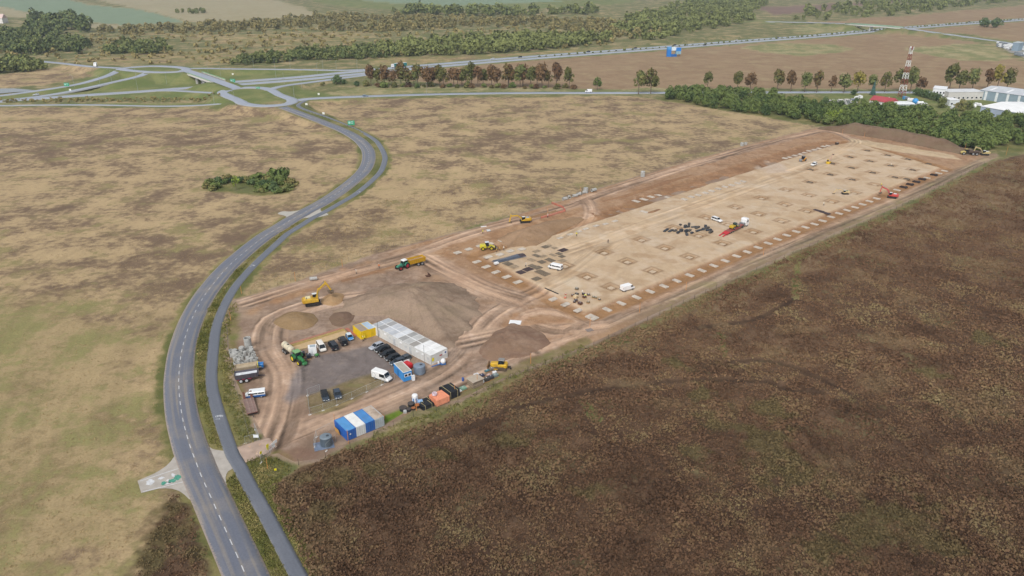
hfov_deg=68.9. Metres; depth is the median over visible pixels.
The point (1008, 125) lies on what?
thicket tree
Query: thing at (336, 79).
shrub
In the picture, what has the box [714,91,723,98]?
thicket tree
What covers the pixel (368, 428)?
door
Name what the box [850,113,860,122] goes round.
thicket tree
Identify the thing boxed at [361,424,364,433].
door
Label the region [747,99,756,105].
thicket tree
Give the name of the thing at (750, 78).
avenue tree
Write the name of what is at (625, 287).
parked van
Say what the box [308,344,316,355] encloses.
toilet cabin
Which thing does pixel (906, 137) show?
earth bank
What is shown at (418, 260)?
tipper trailer
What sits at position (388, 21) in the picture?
wood
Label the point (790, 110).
thicket tree
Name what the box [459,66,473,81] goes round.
avenue tree
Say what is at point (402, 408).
manhole chamber
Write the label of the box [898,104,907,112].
thicket tree
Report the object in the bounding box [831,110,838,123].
young tree
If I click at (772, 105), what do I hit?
thicket tree
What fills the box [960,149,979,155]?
dump truck
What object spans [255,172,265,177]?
bush
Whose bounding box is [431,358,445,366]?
mixer unit
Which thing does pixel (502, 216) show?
wire fence
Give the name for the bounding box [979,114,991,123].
thicket tree
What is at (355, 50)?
wood
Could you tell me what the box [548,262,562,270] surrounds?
parked van
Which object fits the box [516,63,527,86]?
avenue tree
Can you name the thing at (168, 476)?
driveway
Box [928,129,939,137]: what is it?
thicket tree
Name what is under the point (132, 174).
ground
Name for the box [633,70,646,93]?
avenue tree
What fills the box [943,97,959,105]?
annex
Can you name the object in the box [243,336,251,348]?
concrete ring
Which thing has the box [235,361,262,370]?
tipper trailer
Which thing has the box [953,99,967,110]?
tree
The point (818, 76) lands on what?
avenue tree
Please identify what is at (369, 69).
avenue tree
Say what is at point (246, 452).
crossing
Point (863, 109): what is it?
thicket tree
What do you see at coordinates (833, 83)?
avenue tree
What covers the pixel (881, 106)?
thicket tree
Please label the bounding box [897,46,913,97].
radio mast
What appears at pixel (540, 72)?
avenue tree
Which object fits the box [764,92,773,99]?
thicket tree
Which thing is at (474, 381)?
site hut
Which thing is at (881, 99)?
house
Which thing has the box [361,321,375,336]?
yellow cabin
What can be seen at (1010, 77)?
avenue tree
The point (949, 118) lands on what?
thicket tree
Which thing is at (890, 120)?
thicket tree
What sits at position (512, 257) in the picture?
steel bar pile
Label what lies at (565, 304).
concrete pad
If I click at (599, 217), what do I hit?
earth bank
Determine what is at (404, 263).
tractor
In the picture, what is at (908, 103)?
shed
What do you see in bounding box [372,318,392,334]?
office module
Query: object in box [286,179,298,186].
bush
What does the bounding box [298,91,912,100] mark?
country road
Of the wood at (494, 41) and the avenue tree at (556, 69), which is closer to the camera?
the avenue tree at (556, 69)
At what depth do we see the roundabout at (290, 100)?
557.28 m
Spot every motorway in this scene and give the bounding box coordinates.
[0,20,1023,102]
[201,18,1023,83]
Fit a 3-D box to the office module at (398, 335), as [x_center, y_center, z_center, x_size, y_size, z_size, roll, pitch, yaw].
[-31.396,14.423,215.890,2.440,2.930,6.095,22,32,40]
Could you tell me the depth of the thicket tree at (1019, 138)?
438.20 m
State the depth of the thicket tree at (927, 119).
481.33 m
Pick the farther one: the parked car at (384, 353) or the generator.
the parked car at (384, 353)
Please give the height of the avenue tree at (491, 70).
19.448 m
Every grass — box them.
[0,225,226,575]
[194,223,296,447]
[218,300,257,444]
[225,472,286,575]
[246,454,319,575]
[248,176,556,292]
[371,344,584,440]
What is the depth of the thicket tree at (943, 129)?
450.07 m
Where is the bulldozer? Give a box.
[486,358,510,371]
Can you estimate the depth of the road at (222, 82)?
624.79 m
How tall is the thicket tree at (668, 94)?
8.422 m
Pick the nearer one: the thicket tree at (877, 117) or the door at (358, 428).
the door at (358, 428)
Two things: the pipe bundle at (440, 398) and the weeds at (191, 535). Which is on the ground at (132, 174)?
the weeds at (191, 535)
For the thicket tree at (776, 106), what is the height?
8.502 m
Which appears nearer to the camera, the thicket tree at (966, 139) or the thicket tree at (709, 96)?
the thicket tree at (966, 139)
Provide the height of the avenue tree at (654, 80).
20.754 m
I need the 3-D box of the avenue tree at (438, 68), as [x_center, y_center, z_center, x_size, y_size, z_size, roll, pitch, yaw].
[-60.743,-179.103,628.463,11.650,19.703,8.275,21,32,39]
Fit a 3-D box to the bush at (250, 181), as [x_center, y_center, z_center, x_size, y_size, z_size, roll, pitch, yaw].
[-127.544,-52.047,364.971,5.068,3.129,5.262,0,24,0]
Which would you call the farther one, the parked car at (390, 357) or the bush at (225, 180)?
the bush at (225, 180)
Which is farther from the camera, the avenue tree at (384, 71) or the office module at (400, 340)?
the avenue tree at (384, 71)
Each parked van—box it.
[245,387,265,397]
[371,367,391,382]
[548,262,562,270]
[620,283,634,291]
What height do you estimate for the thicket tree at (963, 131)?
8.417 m
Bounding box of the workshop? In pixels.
[944,89,983,99]
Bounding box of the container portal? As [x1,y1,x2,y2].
[666,47,680,56]
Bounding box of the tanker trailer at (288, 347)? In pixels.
[281,341,294,354]
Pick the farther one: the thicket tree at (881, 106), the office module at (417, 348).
the thicket tree at (881, 106)
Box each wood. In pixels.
[0,23,92,54]
[0,53,47,71]
[23,7,92,32]
[96,10,661,38]
[102,35,173,53]
[175,7,205,13]
[229,42,424,64]
[373,28,613,55]
[391,0,598,15]
[609,0,768,39]
[793,0,1018,19]
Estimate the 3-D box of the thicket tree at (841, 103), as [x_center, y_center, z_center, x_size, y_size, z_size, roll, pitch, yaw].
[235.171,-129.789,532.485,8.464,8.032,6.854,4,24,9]
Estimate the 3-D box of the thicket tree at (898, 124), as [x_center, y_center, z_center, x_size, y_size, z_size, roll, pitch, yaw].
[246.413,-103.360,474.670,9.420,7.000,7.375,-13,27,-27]
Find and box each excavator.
[301,281,333,306]
[508,214,531,223]
[832,189,849,194]
[879,186,898,198]
[974,146,990,155]
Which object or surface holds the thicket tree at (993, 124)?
on the ground at (132, 174)
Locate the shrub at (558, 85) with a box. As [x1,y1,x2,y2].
[553,83,560,88]
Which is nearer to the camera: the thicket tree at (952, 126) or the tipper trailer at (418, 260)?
the tipper trailer at (418, 260)
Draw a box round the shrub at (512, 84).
[508,82,516,87]
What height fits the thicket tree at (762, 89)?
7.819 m
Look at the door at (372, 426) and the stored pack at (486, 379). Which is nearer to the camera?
the door at (372, 426)
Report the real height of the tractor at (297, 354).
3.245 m
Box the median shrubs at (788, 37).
[538,19,1022,56]
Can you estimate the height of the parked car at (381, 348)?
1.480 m
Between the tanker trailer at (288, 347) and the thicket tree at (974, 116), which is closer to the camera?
the tanker trailer at (288, 347)
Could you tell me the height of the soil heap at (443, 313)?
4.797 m
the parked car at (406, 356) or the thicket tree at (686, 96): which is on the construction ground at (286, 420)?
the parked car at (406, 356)
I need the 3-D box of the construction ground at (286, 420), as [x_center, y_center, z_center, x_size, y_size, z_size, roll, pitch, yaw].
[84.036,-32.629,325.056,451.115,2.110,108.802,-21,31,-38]
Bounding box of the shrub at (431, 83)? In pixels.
[426,81,434,86]
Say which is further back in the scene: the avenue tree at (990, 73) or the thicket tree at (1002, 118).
the avenue tree at (990, 73)
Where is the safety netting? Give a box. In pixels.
[541,201,564,217]
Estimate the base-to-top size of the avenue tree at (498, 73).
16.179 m
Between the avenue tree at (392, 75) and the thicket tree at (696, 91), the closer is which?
the thicket tree at (696, 91)
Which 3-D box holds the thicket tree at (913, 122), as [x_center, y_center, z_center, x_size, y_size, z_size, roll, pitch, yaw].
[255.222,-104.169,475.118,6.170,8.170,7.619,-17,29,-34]
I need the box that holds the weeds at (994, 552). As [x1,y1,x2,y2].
[272,158,1023,575]
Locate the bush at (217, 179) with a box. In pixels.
[213,176,221,182]
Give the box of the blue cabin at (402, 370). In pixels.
[393,361,411,381]
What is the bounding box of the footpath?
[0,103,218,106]
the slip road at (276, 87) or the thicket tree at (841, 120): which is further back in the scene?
the slip road at (276, 87)
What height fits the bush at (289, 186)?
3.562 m
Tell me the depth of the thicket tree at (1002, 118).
480.36 m
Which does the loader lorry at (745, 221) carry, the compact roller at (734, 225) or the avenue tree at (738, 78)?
the compact roller at (734, 225)
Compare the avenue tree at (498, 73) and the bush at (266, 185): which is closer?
the bush at (266, 185)
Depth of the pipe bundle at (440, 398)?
186.57 m
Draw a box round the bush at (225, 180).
[220,178,227,183]
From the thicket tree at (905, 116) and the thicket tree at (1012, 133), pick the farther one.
the thicket tree at (905, 116)
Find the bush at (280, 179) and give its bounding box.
[274,174,284,184]
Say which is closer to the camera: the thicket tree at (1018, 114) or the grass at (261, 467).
the grass at (261, 467)
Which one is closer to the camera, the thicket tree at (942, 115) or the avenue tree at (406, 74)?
the thicket tree at (942, 115)
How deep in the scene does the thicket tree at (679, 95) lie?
575.34 m
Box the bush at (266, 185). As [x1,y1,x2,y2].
[262,182,270,191]
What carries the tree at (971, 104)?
on the ground at (132, 174)
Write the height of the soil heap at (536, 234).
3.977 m
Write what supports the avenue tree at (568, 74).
on the ground at (132, 174)
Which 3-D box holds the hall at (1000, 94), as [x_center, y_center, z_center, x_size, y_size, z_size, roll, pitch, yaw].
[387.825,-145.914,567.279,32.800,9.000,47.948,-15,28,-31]
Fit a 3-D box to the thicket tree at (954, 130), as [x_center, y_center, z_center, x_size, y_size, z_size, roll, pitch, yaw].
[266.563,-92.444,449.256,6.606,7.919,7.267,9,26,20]
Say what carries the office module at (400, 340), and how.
on the construction ground at (286, 420)
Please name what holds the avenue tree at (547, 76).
on the ground at (132, 174)
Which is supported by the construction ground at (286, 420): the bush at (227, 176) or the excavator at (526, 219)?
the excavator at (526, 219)
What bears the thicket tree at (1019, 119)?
on the ground at (132, 174)
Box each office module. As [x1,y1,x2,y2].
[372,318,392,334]
[377,321,397,338]
[382,323,402,340]
[387,326,408,343]
[392,329,413,346]
[397,332,417,349]
[403,334,423,352]
[408,337,429,355]
[414,340,435,358]
[419,343,440,360]
[425,345,447,364]
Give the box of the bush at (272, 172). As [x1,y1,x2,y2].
[266,168,281,176]
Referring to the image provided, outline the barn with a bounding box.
[0,14,7,22]
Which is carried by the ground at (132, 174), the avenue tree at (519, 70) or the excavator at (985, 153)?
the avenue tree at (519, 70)
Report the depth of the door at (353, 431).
173.12 m
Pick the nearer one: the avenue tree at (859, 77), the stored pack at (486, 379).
the stored pack at (486, 379)
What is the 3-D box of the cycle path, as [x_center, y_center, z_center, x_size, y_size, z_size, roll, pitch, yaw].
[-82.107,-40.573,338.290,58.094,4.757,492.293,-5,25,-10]
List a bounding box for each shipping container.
[334,416,356,440]
[344,413,365,436]
[353,409,374,432]
[363,406,383,428]
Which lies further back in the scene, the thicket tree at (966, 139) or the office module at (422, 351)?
the thicket tree at (966, 139)
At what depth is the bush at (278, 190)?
350.26 m
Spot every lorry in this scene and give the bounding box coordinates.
[391,62,406,67]
[719,217,748,236]
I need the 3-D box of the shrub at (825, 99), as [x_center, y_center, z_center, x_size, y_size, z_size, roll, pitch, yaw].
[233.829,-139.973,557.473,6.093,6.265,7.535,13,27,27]
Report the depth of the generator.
202.37 m
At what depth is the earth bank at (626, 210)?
327.24 m
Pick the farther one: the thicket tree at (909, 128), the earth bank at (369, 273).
the thicket tree at (909, 128)
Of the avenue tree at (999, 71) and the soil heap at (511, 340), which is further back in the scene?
the avenue tree at (999, 71)
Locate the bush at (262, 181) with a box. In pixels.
[259,179,268,184]
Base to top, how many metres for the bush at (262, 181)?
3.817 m
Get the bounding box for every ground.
[0,0,1023,575]
[228,128,996,461]
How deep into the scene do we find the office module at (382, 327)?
219.36 m
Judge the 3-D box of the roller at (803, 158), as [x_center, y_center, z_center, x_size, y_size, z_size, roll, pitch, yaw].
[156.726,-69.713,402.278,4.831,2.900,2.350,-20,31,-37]
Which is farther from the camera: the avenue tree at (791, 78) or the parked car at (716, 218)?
the avenue tree at (791, 78)
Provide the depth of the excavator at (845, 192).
347.01 m
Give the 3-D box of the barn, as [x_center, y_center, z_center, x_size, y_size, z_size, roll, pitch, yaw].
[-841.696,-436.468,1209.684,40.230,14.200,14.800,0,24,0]
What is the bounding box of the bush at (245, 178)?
[242,176,250,182]
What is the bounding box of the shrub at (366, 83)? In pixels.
[362,80,369,86]
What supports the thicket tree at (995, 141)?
on the ground at (132, 174)
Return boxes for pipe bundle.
[419,400,433,410]
[420,396,430,403]
[429,390,449,406]
[439,382,459,399]
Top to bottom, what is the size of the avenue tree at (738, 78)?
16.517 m
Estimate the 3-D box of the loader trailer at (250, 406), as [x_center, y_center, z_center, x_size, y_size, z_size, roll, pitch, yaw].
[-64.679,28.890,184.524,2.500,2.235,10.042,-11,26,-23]
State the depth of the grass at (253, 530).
146.81 m
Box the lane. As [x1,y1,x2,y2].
[44,61,122,68]
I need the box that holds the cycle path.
[205,100,387,575]
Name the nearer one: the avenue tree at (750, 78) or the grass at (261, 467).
the grass at (261, 467)
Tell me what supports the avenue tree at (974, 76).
on the ground at (132, 174)
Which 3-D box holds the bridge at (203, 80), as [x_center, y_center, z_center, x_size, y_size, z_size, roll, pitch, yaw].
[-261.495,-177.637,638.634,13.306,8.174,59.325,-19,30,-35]
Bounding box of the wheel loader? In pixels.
[480,241,497,250]
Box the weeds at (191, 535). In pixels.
[133,494,207,575]
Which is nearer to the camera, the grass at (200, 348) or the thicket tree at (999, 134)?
the grass at (200, 348)
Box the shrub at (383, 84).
[379,81,388,87]
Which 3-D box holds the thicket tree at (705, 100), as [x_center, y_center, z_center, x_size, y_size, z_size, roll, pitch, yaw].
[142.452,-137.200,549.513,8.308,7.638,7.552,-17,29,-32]
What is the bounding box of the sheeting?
[313,439,334,450]
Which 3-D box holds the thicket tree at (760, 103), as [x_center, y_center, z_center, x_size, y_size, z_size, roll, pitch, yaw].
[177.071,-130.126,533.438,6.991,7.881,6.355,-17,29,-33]
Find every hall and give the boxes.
[980,86,1023,101]
[980,102,1023,116]
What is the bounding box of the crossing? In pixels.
[238,438,276,461]
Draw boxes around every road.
[0,69,118,96]
[0,73,147,100]
[149,90,211,93]
[163,106,375,575]
[179,69,240,88]
[191,67,391,70]
[268,74,365,89]
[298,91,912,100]
[768,21,1012,43]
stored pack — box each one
[459,385,466,391]
[483,376,489,382]
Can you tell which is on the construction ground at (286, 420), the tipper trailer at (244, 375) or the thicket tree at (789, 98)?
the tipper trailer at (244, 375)
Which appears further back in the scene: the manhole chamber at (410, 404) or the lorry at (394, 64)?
the lorry at (394, 64)
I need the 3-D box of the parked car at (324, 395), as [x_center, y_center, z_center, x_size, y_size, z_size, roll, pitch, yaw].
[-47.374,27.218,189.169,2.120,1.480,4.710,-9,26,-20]
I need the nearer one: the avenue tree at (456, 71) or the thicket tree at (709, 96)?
the thicket tree at (709, 96)
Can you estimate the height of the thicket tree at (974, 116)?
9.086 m
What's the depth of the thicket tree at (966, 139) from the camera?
431.33 m
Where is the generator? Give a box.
[404,361,412,368]
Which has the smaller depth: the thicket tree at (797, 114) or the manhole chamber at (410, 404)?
the manhole chamber at (410, 404)
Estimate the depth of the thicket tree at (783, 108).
518.68 m
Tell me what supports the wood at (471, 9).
on the ground at (132, 174)
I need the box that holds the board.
[509,320,520,324]
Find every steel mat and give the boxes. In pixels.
[522,267,532,271]
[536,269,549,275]
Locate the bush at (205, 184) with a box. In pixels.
[202,181,209,188]
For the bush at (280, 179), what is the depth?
362.65 m
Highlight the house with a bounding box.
[869,95,897,104]
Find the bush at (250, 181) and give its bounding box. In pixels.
[246,178,254,184]
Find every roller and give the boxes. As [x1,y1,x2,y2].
[729,222,739,229]
[798,155,806,161]
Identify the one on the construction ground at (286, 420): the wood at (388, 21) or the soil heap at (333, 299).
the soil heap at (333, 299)
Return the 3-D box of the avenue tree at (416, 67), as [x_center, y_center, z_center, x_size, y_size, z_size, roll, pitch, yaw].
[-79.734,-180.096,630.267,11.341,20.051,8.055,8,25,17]
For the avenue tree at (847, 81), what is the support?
on the ground at (132, 174)
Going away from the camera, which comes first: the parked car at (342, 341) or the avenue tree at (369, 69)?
the parked car at (342, 341)
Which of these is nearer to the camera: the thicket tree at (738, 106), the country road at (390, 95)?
the thicket tree at (738, 106)
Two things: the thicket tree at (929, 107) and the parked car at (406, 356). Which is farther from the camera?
the thicket tree at (929, 107)
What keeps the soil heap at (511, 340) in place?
on the construction ground at (286, 420)
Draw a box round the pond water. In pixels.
[0,88,32,92]
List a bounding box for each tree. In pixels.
[231,175,239,186]
[364,64,373,85]
[373,68,380,81]
[379,65,388,81]
[387,69,396,81]
[394,60,403,80]
[398,66,412,85]
[411,63,422,82]
[411,69,417,80]
[420,65,432,87]
[433,64,443,86]
[436,68,449,83]
[447,67,456,85]
[451,67,462,84]
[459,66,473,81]
[466,61,475,82]
[473,65,482,81]
[477,67,488,80]
[487,64,497,83]
[493,68,501,82]
[501,63,514,87]
[504,68,513,79]
[513,64,525,80]
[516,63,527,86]
[525,66,535,85]
[535,62,547,87]
[545,70,553,86]
[552,62,562,82]
[563,66,574,85]
[593,77,601,89]
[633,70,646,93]
[645,67,659,93]
[665,89,675,98]
[675,87,682,95]
[677,92,685,99]
[681,92,690,101]
[692,96,700,104]
[693,88,701,94]
[701,96,710,105]
[703,70,712,86]
[705,94,712,100]
[709,98,719,107]
[712,93,719,99]
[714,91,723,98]
[718,97,730,107]
[724,98,734,107]
[729,100,742,110]
[733,71,743,86]
[735,88,747,94]
[735,101,742,111]
[738,91,746,98]
[741,103,749,112]
[742,95,751,101]
[744,72,757,88]
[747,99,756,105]
[749,103,759,112]
[750,86,761,95]
[755,95,762,100]
[756,87,765,93]
[757,101,764,109]
[760,105,770,114]
[761,97,769,104]
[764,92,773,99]
[767,102,774,110]
[773,68,784,89]
[773,103,782,112]
[775,97,785,103]
[776,93,784,98]
[777,104,787,114]
[785,105,797,116]
[786,70,796,91]
[786,95,793,102]
[791,108,802,118]
[793,98,801,106]
[800,71,812,91]
[801,104,811,113]
[804,108,812,118]
[807,108,821,119]
[812,101,819,107]
[812,112,821,122]
[813,69,823,92]
[821,114,835,123]
[823,106,831,114]
[828,75,837,89]
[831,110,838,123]
[835,115,845,125]
[838,72,852,92]
[838,100,844,105]
[842,109,852,114]
[844,115,852,123]
[847,100,858,106]
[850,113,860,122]
[852,70,866,92]
[854,110,863,116]
[856,118,869,124]
[860,101,870,108]
[860,107,871,115]
[861,110,871,117]
[868,74,878,87]
[869,100,878,106]
[870,81,876,94]
[870,106,878,113]
[871,109,885,121]
[872,112,881,123]
[875,121,889,127]
[877,104,884,111]
[879,71,892,91]
[885,117,896,127]
[887,111,898,118]
[891,120,905,129]
[893,68,910,86]
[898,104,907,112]
[898,112,908,119]
[904,125,914,132]
[906,118,919,129]
[907,66,919,91]
[907,110,917,119]
[909,104,918,110]
[914,109,920,115]
[916,76,928,87]
[916,122,929,131]
[916,123,928,133]
[919,115,932,125]
[920,109,928,117]
[923,105,933,110]
[923,112,933,122]
[928,109,938,119]
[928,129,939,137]
[930,118,942,128]
[938,96,947,107]
[938,126,950,134]
[938,130,951,139]
[939,112,951,117]
[942,120,953,126]
[944,62,960,88]
[944,123,959,129]
[945,115,954,122]
[947,131,963,145]
[950,110,957,116]
[950,128,959,134]
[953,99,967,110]
[955,70,969,88]
[959,127,969,134]
[960,109,971,117]
[960,121,970,126]
[960,135,974,146]
[966,101,974,108]
[968,67,982,88]
[969,120,975,129]
[969,133,977,145]
[970,113,980,122]
[974,136,987,150]
[975,126,989,132]
[978,129,991,137]
[979,17,990,26]
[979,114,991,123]
[982,138,993,149]
[985,68,995,86]
[988,120,998,129]
[989,136,1000,147]
[990,115,1004,123]
[991,17,1003,26]
[991,131,1002,138]
[992,64,1007,85]
[996,133,1011,144]
[1001,121,1011,129]
[1002,67,1017,85]
[1004,116,1013,122]
[1009,128,1016,140]
[1013,112,1023,122]
[1014,131,1023,144]
[1015,115,1023,126]
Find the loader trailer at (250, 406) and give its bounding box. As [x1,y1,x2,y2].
[242,391,257,416]
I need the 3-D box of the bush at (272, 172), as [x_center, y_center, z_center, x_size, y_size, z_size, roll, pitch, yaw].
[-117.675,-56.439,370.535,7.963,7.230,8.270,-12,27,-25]
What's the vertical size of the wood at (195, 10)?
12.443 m
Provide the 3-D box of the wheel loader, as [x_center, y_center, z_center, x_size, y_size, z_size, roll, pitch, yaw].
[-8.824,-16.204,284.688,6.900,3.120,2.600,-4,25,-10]
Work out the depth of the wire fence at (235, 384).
193.12 m
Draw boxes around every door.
[351,429,355,437]
[357,426,360,435]
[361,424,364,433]
[366,423,370,431]
[370,421,374,429]
[375,419,379,427]
[379,417,383,426]
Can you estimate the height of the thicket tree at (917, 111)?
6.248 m
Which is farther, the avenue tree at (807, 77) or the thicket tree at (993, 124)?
the avenue tree at (807, 77)
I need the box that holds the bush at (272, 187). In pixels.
[268,184,278,191]
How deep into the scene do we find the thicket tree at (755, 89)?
584.80 m
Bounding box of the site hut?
[466,374,483,388]
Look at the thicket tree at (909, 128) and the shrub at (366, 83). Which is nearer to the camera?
the thicket tree at (909, 128)
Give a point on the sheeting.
(318, 446)
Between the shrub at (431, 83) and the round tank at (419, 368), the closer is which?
the round tank at (419, 368)
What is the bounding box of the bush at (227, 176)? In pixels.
[222,174,231,181]
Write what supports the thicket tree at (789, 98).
on the ground at (132, 174)
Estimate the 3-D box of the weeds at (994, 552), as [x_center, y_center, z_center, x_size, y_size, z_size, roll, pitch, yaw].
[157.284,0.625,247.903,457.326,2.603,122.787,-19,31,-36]
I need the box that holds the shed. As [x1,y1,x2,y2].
[895,101,914,105]
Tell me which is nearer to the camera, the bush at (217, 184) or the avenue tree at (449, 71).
the bush at (217, 184)
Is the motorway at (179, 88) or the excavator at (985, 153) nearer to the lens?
the excavator at (985, 153)
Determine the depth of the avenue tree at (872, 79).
607.47 m
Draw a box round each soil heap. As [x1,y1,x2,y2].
[273,311,317,329]
[321,293,343,305]
[329,312,354,326]
[332,282,481,347]
[479,323,550,360]
[497,217,583,247]
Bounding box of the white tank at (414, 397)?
[412,393,417,403]
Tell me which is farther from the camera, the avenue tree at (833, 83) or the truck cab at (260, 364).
the avenue tree at (833, 83)
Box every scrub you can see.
[0,24,616,63]
[0,92,219,102]
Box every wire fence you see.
[226,326,249,437]
[250,126,807,293]
[298,163,984,464]
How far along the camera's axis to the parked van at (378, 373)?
196.45 m
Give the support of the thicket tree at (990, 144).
on the ground at (132, 174)
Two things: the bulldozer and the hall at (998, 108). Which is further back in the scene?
the hall at (998, 108)
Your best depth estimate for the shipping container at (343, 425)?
173.63 m
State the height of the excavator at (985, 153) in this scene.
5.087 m
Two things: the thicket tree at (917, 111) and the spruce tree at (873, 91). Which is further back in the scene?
the spruce tree at (873, 91)
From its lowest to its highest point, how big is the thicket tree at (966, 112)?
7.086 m
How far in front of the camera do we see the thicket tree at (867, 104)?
526.91 m
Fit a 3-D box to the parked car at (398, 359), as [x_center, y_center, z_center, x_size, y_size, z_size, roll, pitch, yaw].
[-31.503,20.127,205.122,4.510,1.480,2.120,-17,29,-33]
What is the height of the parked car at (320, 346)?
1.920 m
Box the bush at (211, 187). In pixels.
[208,184,216,191]
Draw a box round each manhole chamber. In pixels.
[399,405,406,411]
[408,401,413,407]
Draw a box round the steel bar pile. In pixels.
[492,253,525,264]
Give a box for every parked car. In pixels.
[316,339,325,351]
[320,389,329,401]
[328,340,338,350]
[333,388,341,398]
[338,336,347,345]
[345,332,353,340]
[368,341,383,349]
[374,343,390,352]
[379,348,395,357]
[384,352,400,361]
[389,356,405,365]
[401,353,411,359]
[711,216,722,221]
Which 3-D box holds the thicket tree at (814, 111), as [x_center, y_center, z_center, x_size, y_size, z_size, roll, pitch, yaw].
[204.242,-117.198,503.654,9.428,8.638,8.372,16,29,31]
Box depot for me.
[1011,41,1023,50]
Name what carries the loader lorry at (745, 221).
on the construction ground at (286, 420)
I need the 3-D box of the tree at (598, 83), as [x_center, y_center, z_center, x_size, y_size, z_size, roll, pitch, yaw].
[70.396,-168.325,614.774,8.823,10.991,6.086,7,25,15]
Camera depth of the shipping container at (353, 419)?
174.82 m
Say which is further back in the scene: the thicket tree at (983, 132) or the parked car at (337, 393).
the thicket tree at (983, 132)
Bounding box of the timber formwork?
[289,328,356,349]
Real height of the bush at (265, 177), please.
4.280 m
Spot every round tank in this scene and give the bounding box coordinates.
[320,433,332,447]
[413,362,425,374]
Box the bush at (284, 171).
[272,167,289,178]
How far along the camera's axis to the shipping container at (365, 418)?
176.36 m
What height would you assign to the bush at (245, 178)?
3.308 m
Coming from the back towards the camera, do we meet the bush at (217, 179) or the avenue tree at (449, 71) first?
the avenue tree at (449, 71)
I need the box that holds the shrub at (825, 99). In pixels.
[821,96,828,103]
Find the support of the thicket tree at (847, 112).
on the ground at (132, 174)
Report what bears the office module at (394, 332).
on the construction ground at (286, 420)
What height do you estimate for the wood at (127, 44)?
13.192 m
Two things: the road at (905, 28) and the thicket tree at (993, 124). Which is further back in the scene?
the road at (905, 28)
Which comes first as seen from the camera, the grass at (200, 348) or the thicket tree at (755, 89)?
the grass at (200, 348)
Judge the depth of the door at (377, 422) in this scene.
176.75 m
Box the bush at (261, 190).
[257,188,264,192]
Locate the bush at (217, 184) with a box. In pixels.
[209,181,221,187]
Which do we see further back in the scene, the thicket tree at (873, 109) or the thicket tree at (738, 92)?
the thicket tree at (738, 92)
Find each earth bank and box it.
[341,264,398,281]
[530,210,557,217]
[588,213,605,218]
[603,174,693,201]
[620,208,660,212]
[817,122,971,155]
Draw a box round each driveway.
[138,457,189,498]
[210,448,244,484]
[278,210,298,216]
[304,209,327,217]
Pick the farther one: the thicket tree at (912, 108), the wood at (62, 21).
the wood at (62, 21)
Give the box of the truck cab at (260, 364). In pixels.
[257,362,265,368]
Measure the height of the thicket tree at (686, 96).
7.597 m
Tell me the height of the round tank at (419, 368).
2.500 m
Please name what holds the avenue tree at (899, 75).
on the ground at (132, 174)
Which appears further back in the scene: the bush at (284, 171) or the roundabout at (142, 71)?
the roundabout at (142, 71)
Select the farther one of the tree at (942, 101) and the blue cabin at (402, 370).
the tree at (942, 101)
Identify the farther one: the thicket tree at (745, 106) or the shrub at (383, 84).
the shrub at (383, 84)
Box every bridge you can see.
[187,71,225,83]
[845,23,902,30]
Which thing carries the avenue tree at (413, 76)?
on the ground at (132, 174)
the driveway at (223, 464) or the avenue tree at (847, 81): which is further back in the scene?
the avenue tree at (847, 81)
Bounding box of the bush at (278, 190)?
[273,187,281,193]
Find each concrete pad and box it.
[560,302,570,306]
[573,308,582,312]
[585,314,598,320]
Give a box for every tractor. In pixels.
[290,349,307,365]
[395,258,409,270]
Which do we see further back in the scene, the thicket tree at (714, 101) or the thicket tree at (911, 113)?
the thicket tree at (714, 101)
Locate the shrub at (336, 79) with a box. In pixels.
[331,74,341,84]
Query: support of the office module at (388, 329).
on the construction ground at (286, 420)
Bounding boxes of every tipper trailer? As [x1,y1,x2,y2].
[234,368,264,383]
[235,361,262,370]
[406,255,425,265]
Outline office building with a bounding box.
[933,86,947,97]
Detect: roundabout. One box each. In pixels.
[117,65,191,72]
[217,87,298,106]
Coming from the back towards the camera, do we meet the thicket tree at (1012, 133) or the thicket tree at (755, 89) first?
the thicket tree at (755, 89)
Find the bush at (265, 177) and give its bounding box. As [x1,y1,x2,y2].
[261,175,271,179]
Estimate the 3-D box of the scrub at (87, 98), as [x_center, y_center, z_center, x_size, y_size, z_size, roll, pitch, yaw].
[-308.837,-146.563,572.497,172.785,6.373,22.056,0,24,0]
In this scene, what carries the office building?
on the ground at (132, 174)
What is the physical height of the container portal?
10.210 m
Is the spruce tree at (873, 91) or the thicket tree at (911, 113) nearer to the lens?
the thicket tree at (911, 113)
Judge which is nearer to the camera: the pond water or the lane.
the pond water
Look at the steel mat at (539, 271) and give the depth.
261.92 m
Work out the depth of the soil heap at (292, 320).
226.58 m
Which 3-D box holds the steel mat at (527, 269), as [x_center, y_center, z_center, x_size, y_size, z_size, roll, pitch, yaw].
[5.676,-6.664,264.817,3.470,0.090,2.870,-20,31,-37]
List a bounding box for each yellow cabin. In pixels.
[353,323,368,339]
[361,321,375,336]
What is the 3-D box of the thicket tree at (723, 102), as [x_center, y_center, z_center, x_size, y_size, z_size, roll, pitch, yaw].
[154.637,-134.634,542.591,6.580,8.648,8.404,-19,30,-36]
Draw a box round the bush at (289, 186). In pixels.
[284,183,294,190]
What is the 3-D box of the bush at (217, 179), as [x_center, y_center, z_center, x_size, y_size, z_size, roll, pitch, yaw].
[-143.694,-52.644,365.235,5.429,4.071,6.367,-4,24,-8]
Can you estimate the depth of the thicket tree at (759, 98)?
550.98 m

